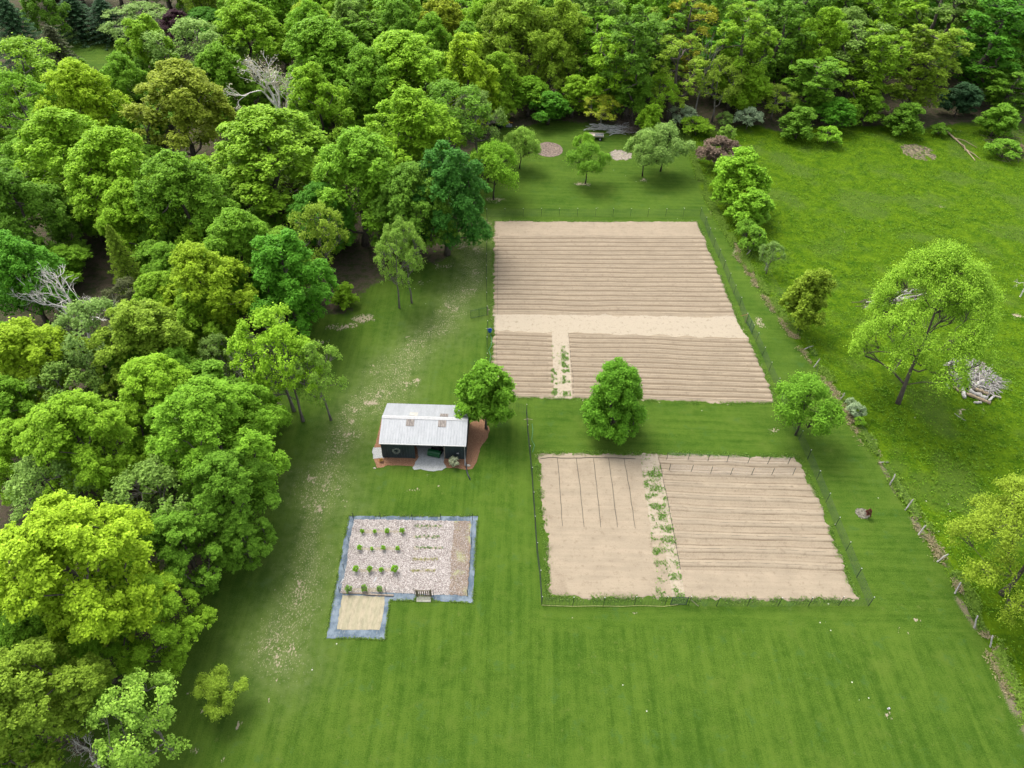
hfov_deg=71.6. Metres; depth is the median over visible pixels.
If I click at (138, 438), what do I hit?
understory tree
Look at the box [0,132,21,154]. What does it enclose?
understory tree
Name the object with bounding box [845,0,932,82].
tall maple
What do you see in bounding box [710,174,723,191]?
bush
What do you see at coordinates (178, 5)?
woodland tree
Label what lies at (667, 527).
lane weeds
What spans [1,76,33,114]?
understory tree
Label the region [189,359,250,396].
understory tree
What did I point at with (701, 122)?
bush
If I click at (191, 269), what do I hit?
maple tree
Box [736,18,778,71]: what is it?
woodland tree
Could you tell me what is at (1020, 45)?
woodland tree
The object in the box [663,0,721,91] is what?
tall tree
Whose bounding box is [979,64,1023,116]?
tall tree
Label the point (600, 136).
yard trailer
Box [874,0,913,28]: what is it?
woodland tree
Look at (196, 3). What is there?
woodland tree
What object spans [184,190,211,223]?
understory tree
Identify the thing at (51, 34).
spruce tree
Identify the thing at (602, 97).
understory tree
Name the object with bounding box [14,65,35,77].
understory tree
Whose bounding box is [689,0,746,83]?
tall tree
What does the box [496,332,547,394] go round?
drip irrigation
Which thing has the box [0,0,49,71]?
spruce tree
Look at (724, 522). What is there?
drip irrigation
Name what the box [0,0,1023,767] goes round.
lawn
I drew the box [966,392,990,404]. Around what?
log
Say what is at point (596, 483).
drip irrigation
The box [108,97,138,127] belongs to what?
understory tree
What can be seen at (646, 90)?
maple tree
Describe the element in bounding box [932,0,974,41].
woodland tree
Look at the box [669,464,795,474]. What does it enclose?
trellis
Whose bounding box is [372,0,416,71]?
woodland tree
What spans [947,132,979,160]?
fallen branch
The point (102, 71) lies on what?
understory tree
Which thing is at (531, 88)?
maple tree
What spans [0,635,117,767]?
maple tree
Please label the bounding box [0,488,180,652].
maple tree
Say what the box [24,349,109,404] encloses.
thin tree
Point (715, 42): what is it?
woodland tree
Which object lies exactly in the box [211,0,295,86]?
maple tree
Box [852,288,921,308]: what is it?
branch heap
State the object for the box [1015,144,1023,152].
bush
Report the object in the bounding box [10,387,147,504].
maple tree
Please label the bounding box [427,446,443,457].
garden machine
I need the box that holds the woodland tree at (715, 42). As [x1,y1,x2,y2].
[692,19,747,99]
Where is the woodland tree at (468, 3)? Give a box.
[446,0,480,28]
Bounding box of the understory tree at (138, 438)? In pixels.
[115,422,176,491]
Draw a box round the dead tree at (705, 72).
[694,31,723,113]
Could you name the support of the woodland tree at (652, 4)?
on the lawn at (508, 668)
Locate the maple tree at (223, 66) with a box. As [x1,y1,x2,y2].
[194,41,252,110]
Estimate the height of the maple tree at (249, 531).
7.739 m
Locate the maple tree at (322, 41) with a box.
[279,14,368,96]
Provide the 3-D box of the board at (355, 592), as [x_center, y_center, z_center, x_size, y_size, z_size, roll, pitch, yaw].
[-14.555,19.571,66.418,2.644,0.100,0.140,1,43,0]
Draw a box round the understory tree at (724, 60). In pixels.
[696,53,746,121]
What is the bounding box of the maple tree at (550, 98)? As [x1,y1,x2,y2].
[528,90,573,124]
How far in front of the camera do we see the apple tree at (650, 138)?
123.72 m
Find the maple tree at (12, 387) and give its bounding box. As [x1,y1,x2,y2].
[0,374,43,458]
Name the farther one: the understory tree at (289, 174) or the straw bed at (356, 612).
the understory tree at (289, 174)
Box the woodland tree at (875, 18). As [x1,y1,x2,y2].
[847,5,888,68]
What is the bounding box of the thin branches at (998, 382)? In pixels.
[977,374,1011,390]
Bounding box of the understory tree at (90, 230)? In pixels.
[67,182,114,241]
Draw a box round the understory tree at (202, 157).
[185,152,229,195]
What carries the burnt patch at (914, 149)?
on the lawn at (508, 668)
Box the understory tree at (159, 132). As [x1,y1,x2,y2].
[133,105,172,139]
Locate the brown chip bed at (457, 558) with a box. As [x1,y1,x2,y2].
[449,521,470,595]
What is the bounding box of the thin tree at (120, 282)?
[100,276,135,305]
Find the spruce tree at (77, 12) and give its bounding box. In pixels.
[54,0,106,45]
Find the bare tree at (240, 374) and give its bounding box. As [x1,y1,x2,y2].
[224,352,248,379]
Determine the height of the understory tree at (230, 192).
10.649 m
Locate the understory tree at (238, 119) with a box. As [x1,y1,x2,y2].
[227,109,248,140]
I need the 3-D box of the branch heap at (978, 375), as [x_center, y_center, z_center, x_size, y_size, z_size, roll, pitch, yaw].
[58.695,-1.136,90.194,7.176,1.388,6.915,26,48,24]
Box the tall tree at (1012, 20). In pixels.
[935,0,1023,90]
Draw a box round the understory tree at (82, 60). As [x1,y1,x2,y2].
[70,57,86,63]
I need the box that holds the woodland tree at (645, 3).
[616,0,653,35]
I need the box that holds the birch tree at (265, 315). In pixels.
[223,302,317,411]
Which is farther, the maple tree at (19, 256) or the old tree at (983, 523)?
the maple tree at (19, 256)
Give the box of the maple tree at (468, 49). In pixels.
[438,30,501,128]
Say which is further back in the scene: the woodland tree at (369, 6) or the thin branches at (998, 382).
the woodland tree at (369, 6)
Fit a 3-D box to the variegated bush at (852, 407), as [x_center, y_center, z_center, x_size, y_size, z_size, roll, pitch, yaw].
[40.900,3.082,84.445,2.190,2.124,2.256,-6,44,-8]
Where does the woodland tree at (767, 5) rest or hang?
on the lawn at (508, 668)
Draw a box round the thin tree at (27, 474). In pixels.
[1,452,100,524]
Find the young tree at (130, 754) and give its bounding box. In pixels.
[81,665,191,767]
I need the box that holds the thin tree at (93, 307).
[46,296,121,378]
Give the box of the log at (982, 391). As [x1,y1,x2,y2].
[975,388,988,394]
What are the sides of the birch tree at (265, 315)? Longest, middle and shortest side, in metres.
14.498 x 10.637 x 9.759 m
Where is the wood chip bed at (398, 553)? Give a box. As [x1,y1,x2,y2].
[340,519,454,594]
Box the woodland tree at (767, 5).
[743,0,776,24]
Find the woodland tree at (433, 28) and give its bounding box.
[414,11,453,70]
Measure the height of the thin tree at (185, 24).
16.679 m
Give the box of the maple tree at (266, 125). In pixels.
[208,103,343,225]
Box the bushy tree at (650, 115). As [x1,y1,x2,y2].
[634,103,663,131]
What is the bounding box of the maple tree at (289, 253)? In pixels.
[247,226,339,339]
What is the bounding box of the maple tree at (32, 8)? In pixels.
[19,0,72,35]
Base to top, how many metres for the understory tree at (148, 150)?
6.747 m
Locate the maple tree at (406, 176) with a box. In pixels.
[369,160,457,261]
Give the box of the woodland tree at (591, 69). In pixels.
[567,5,630,98]
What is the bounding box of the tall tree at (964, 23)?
[930,0,1005,71]
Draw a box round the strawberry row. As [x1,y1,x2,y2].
[412,557,437,560]
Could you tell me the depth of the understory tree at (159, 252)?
89.60 m
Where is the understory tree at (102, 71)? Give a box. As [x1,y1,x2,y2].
[98,69,131,106]
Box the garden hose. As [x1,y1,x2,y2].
[544,605,672,606]
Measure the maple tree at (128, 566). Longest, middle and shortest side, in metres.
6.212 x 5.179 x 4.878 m
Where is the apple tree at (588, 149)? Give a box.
[566,139,612,183]
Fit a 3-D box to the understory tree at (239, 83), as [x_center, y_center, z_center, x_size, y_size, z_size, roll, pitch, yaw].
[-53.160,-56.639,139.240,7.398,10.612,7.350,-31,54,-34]
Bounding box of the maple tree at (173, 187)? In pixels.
[130,148,228,243]
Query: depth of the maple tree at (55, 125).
102.27 m
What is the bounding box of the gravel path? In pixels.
[372,447,383,458]
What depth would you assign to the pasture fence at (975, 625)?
72.53 m
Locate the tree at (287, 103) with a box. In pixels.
[280,90,302,110]
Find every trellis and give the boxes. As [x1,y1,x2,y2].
[666,453,790,463]
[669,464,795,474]
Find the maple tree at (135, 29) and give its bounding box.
[114,13,181,76]
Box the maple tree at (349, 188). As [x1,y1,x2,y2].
[293,140,352,193]
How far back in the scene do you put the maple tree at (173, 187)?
93.85 m
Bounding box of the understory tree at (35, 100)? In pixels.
[26,94,49,107]
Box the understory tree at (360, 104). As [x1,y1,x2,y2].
[338,90,370,127]
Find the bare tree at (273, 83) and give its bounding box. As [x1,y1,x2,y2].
[222,51,299,111]
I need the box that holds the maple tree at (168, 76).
[119,57,237,157]
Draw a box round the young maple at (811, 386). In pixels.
[771,371,847,437]
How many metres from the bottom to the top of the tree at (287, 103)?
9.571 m
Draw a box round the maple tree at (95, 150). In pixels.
[60,124,163,234]
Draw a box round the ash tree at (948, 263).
[843,238,1006,404]
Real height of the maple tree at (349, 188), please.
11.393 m
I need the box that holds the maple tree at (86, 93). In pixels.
[31,57,133,153]
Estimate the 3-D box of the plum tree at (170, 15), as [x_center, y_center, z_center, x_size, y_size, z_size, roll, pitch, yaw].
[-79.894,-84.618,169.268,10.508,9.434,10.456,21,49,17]
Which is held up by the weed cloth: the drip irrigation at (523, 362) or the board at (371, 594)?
the board at (371, 594)
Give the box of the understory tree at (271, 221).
[246,206,283,227]
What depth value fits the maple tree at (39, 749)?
51.44 m
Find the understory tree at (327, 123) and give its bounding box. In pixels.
[299,99,333,132]
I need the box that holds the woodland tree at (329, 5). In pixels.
[320,0,363,32]
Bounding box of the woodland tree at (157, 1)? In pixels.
[130,0,167,17]
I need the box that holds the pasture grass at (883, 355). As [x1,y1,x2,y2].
[694,130,1023,726]
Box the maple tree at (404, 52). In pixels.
[356,29,453,100]
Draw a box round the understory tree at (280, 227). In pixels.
[265,224,313,249]
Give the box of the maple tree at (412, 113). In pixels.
[360,84,465,171]
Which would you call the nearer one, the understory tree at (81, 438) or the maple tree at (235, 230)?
the understory tree at (81, 438)
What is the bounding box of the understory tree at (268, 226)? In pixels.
[257,219,272,231]
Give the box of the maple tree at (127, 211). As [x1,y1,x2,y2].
[92,176,187,251]
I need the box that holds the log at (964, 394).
[962,389,965,398]
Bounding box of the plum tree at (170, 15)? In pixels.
[158,8,198,49]
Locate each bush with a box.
[262,397,280,405]
[330,281,359,310]
[344,584,351,593]
[353,565,358,571]
[361,584,366,591]
[391,565,397,572]
[666,104,699,124]
[680,115,715,134]
[709,145,773,205]
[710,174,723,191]
[716,111,733,125]
[717,124,736,138]
[722,185,776,226]
[732,106,765,128]
[735,218,759,235]
[737,224,767,251]
[747,227,768,243]
[814,125,842,144]
[844,397,856,404]
[846,401,866,417]
[854,416,866,425]
[931,122,951,134]
[984,138,1022,159]
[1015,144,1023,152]
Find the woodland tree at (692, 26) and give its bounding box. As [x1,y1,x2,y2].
[686,0,707,31]
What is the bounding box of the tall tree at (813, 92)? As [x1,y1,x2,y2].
[779,56,848,110]
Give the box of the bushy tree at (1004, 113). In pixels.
[972,102,1021,137]
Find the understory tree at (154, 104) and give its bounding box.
[145,97,174,128]
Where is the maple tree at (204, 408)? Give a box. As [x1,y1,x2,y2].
[142,375,291,505]
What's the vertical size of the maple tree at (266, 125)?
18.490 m
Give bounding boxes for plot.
[491,220,773,403]
[538,453,858,600]
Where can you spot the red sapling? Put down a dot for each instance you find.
(867, 512)
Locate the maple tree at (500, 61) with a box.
[474,50,522,112]
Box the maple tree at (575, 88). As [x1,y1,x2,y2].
[553,74,597,117]
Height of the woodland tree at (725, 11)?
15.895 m
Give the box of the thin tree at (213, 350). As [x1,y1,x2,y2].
[197,332,243,379]
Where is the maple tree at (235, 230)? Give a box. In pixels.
[202,205,292,294]
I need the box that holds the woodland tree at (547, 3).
[528,0,560,73]
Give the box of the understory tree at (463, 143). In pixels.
[437,115,467,149]
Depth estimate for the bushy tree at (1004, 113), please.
142.11 m
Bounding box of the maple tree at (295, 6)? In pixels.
[282,0,330,38]
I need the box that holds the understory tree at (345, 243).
[311,205,357,254]
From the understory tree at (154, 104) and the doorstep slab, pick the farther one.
the understory tree at (154, 104)
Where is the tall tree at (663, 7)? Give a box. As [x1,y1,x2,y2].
[635,0,691,66]
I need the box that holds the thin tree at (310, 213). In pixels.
[286,200,349,288]
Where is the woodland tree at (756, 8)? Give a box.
[731,0,774,61]
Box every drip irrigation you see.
[496,238,710,313]
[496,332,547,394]
[540,457,634,526]
[568,334,766,400]
[658,457,818,568]
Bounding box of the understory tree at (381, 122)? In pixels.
[376,109,389,124]
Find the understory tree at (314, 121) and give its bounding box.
[290,111,321,138]
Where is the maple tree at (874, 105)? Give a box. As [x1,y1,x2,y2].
[848,92,890,125]
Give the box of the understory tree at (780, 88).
[754,83,799,119]
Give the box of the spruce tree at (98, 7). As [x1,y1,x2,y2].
[79,0,129,49]
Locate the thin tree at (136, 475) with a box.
[102,451,209,547]
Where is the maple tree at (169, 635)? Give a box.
[111,571,217,677]
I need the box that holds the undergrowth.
[14,0,987,562]
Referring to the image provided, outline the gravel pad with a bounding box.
[412,445,445,470]
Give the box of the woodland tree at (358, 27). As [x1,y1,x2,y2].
[334,11,386,71]
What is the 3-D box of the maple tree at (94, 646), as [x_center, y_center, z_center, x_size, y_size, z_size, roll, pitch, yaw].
[-33.466,22.366,57.458,5.379,7.491,6.485,-10,44,-11]
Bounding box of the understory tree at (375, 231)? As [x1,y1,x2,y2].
[366,193,427,257]
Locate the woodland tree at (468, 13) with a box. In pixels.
[450,0,502,48]
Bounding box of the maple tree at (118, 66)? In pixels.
[101,50,153,115]
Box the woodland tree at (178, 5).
[175,0,202,13]
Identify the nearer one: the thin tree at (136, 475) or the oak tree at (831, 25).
the thin tree at (136, 475)
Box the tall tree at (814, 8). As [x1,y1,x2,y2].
[766,0,836,80]
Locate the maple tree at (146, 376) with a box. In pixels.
[112,352,210,463]
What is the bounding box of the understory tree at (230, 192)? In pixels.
[221,159,258,209]
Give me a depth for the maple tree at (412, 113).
111.79 m
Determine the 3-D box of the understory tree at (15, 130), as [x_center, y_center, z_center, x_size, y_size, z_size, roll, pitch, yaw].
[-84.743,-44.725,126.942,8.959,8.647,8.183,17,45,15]
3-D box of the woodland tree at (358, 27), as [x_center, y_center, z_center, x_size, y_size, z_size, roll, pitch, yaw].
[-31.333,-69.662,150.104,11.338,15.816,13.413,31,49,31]
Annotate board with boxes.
[342,592,369,593]
[365,593,393,595]
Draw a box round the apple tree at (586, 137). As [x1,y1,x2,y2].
[572,132,599,152]
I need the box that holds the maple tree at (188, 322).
[170,283,239,363]
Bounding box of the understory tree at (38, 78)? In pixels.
[25,73,59,104]
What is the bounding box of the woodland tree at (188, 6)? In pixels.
[171,0,208,17]
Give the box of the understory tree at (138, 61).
[128,56,152,81]
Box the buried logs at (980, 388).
[952,357,1001,398]
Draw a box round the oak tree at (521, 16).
[478,0,558,95]
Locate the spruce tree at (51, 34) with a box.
[40,23,90,68]
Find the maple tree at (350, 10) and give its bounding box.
[329,0,380,71]
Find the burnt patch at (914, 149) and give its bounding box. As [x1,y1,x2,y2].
[900,144,935,160]
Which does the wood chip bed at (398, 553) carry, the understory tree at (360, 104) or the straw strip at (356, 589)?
the straw strip at (356, 589)
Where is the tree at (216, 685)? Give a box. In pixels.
[190,663,249,721]
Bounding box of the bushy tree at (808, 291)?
[778,268,837,331]
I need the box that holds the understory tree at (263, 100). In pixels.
[256,70,289,108]
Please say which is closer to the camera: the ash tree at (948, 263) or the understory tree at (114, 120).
the ash tree at (948, 263)
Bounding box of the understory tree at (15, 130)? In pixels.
[9,108,31,137]
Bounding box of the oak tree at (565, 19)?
[531,0,591,95]
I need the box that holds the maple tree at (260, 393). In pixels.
[220,381,291,457]
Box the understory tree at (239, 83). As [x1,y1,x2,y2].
[227,67,260,111]
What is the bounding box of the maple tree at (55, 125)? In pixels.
[10,105,145,205]
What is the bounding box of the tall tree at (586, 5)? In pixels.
[567,0,625,81]
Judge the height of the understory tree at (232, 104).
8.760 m
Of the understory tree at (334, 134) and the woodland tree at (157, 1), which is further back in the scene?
the woodland tree at (157, 1)
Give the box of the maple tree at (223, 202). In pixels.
[203,196,259,259]
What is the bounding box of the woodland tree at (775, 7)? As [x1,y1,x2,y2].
[756,1,788,47]
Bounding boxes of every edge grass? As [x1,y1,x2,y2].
[324,514,478,640]
[489,219,859,606]
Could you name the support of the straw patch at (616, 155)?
on the lawn at (508, 668)
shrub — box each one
[63,726,126,767]
[449,456,458,466]
[695,135,741,166]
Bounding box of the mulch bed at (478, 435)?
[374,419,489,469]
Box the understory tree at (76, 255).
[41,244,92,286]
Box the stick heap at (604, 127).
[584,123,636,135]
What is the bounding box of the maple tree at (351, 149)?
[303,125,398,246]
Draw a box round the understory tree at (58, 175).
[39,161,66,187]
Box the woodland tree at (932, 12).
[893,0,944,52]
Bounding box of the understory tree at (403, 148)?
[384,141,418,165]
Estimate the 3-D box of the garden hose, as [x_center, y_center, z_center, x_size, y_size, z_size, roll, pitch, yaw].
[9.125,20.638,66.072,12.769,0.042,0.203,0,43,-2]
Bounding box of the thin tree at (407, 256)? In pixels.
[373,226,420,308]
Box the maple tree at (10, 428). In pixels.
[0,417,74,507]
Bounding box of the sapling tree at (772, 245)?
[758,241,785,273]
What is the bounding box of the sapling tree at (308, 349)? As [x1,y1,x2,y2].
[287,340,347,420]
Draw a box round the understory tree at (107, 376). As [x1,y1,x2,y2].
[99,344,149,401]
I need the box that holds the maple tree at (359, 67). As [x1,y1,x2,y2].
[329,43,399,126]
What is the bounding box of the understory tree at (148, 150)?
[140,144,167,157]
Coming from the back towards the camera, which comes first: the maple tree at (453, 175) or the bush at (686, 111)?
the bush at (686, 111)
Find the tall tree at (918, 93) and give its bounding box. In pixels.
[879,24,975,108]
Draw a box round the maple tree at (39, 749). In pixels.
[0,727,59,767]
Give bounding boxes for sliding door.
[381,444,415,457]
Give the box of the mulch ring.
[855,508,869,518]
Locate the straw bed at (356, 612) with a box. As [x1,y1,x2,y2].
[337,595,384,629]
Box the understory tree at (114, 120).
[107,112,150,150]
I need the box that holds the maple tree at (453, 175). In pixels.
[408,139,493,255]
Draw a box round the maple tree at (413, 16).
[369,0,424,33]
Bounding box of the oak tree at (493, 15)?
[474,0,534,86]
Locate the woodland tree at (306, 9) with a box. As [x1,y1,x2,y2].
[281,0,339,63]
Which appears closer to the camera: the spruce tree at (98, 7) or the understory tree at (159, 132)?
the understory tree at (159, 132)
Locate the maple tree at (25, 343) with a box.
[0,314,90,418]
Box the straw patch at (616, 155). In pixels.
[610,149,631,160]
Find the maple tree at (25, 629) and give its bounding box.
[0,599,104,699]
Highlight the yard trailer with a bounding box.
[589,132,605,140]
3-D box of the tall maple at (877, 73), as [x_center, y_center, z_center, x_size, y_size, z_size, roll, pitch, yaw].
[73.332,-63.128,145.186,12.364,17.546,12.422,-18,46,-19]
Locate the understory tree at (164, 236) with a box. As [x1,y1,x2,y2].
[137,208,183,244]
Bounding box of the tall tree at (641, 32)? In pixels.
[598,4,666,121]
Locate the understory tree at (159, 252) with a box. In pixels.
[139,241,177,273]
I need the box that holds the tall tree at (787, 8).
[750,0,817,99]
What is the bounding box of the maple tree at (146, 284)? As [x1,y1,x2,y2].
[131,270,178,309]
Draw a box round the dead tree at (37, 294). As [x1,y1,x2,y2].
[10,261,117,340]
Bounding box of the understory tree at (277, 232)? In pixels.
[251,229,318,294]
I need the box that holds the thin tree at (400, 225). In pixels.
[383,216,426,303]
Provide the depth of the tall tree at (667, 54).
139.08 m
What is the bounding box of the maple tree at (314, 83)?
[286,61,358,140]
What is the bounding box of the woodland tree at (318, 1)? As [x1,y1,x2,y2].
[285,0,321,8]
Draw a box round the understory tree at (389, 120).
[383,107,419,143]
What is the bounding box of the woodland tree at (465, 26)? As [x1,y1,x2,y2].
[440,21,493,71]
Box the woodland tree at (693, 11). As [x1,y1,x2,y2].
[642,0,700,39]
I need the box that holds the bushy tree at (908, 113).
[882,102,926,135]
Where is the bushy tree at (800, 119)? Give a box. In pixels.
[778,106,816,140]
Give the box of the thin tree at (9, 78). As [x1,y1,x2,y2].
[0,69,58,133]
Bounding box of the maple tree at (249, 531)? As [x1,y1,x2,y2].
[207,511,278,573]
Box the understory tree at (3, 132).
[0,120,13,143]
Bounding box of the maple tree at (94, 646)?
[61,634,135,700]
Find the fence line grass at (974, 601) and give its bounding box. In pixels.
[682,124,1023,719]
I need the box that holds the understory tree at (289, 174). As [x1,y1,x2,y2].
[280,156,303,183]
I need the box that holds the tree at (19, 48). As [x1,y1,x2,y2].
[0,32,65,105]
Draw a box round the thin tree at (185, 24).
[139,15,255,69]
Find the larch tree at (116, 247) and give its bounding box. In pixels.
[105,225,142,302]
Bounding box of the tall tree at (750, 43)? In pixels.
[706,1,781,113]
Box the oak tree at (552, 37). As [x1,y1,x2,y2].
[528,28,575,89]
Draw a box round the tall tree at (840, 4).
[805,0,878,60]
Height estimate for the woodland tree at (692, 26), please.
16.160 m
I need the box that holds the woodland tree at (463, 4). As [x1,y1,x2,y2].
[421,0,468,11]
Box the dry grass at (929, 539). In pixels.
[732,242,1021,698]
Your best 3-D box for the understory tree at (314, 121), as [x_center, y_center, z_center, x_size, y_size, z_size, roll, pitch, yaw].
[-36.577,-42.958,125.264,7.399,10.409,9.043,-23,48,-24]
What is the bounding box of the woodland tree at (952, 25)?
[946,0,1002,60]
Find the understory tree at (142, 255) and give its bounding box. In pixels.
[130,239,169,277]
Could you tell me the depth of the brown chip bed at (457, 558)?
69.45 m
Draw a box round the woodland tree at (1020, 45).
[988,34,1023,95]
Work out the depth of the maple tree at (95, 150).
97.24 m
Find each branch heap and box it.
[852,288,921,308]
[943,358,1003,395]
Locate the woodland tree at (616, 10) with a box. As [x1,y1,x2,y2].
[577,0,623,31]
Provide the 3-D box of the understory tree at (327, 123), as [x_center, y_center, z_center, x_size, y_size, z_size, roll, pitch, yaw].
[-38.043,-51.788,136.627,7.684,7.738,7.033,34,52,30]
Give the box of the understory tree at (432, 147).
[420,125,448,169]
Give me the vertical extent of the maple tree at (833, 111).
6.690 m
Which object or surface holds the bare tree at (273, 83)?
on the lawn at (508, 668)
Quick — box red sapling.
[865,508,871,516]
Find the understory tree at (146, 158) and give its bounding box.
[135,153,150,178]
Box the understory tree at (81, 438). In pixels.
[37,392,113,454]
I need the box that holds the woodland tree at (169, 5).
[166,0,172,9]
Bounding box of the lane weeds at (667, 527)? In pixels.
[641,453,684,600]
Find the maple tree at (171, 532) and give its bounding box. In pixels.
[137,502,237,598]
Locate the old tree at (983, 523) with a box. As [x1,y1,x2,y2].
[936,469,1023,630]
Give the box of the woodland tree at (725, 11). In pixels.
[695,0,740,47]
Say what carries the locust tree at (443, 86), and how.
on the lawn at (508, 668)
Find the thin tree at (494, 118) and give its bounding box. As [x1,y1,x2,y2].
[450,87,507,158]
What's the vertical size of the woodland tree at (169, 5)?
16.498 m
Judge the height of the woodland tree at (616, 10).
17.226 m
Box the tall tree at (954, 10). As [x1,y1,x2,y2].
[894,0,986,79]
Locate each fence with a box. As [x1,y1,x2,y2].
[338,512,472,596]
[471,208,874,605]
[747,250,992,647]
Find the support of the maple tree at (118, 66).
on the lawn at (508, 668)
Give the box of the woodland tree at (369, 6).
[353,0,379,22]
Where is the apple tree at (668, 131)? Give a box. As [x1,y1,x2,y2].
[641,119,695,171]
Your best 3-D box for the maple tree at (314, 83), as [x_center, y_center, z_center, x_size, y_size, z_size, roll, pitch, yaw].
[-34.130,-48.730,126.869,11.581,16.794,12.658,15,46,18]
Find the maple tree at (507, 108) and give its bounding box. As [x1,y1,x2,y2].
[489,93,517,125]
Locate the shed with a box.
[379,403,468,462]
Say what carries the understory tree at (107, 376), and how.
on the lawn at (508, 668)
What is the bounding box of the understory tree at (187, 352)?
[179,342,198,360]
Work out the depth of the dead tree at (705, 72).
141.69 m
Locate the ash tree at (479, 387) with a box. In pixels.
[453,357,517,429]
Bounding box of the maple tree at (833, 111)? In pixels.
[814,96,857,128]
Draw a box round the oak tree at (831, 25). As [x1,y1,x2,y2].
[786,6,850,99]
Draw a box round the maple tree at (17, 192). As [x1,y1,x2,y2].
[0,158,91,250]
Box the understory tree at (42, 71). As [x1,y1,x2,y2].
[32,55,57,74]
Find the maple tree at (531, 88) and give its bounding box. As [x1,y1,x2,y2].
[507,75,550,116]
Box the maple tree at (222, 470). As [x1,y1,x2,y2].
[174,446,281,554]
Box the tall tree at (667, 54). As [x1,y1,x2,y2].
[650,34,709,122]
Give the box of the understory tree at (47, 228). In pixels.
[39,211,97,236]
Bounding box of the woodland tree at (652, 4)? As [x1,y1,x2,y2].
[647,0,663,15]
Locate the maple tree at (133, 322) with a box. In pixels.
[85,297,193,406]
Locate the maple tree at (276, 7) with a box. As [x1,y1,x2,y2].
[245,0,300,74]
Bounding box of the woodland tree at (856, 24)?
[822,19,895,97]
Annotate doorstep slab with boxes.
[416,596,430,601]
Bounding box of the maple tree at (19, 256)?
[0,229,80,324]
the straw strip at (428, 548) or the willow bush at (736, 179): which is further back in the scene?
the willow bush at (736, 179)
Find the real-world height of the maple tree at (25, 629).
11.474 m
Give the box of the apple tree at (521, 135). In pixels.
[502,126,541,168]
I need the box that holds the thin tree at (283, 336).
[248,322,322,421]
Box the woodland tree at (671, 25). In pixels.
[627,12,688,102]
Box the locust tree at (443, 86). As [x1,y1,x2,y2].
[416,78,491,148]
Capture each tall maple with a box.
[835,28,911,104]
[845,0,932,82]
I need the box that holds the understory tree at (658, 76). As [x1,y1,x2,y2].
[641,70,680,108]
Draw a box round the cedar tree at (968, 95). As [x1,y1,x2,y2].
[937,81,985,116]
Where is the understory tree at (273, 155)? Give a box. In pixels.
[254,139,285,177]
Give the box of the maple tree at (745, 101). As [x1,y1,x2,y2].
[729,66,773,114]
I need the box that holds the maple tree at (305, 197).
[285,181,356,259]
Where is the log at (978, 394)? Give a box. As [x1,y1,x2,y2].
[969,389,987,399]
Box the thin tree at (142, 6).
[96,0,168,40]
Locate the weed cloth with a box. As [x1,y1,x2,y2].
[327,516,477,639]
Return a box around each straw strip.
[343,588,383,592]
[354,568,396,571]
[361,547,400,550]
[364,529,405,533]
[410,569,433,571]
[413,535,439,537]
[413,558,437,560]
[414,546,441,549]
[416,525,442,527]
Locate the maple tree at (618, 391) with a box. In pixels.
[580,357,649,445]
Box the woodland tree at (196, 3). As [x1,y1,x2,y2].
[182,0,225,24]
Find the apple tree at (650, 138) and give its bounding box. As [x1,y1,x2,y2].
[622,129,668,176]
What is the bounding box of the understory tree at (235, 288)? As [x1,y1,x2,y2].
[213,272,249,323]
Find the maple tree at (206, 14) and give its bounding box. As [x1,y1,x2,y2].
[183,6,221,40]
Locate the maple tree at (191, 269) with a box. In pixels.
[157,240,258,346]
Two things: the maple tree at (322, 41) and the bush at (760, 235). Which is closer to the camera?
the bush at (760, 235)
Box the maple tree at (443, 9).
[419,0,463,74]
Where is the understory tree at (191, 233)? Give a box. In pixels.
[171,224,216,256]
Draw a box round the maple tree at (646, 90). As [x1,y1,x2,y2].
[607,74,654,121]
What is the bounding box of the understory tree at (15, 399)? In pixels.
[0,374,41,415]
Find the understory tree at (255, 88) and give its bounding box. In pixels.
[227,65,257,102]
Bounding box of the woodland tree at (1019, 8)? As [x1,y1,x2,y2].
[977,0,1023,63]
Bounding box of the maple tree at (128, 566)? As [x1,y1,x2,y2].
[96,554,149,594]
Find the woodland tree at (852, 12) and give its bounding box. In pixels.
[802,5,872,80]
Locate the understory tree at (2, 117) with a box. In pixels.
[0,95,21,125]
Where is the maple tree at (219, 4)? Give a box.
[216,0,251,46]
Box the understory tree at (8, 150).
[0,138,38,172]
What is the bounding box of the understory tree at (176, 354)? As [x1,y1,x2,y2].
[142,347,203,404]
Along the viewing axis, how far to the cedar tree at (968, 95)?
149.23 m
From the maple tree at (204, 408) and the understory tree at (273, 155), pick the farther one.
the understory tree at (273, 155)
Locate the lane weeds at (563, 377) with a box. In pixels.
[551,345,571,396]
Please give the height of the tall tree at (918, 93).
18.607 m
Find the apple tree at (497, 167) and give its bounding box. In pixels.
[468,138,518,199]
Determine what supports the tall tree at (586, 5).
on the lawn at (508, 668)
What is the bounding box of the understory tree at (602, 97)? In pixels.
[583,93,622,124]
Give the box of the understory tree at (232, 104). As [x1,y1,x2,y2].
[209,92,238,122]
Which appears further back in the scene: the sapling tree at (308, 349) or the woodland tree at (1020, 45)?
the woodland tree at (1020, 45)
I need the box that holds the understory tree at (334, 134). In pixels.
[328,126,345,144]
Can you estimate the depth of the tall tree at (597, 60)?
138.54 m
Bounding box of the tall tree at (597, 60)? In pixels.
[586,32,636,119]
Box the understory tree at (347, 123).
[342,119,355,129]

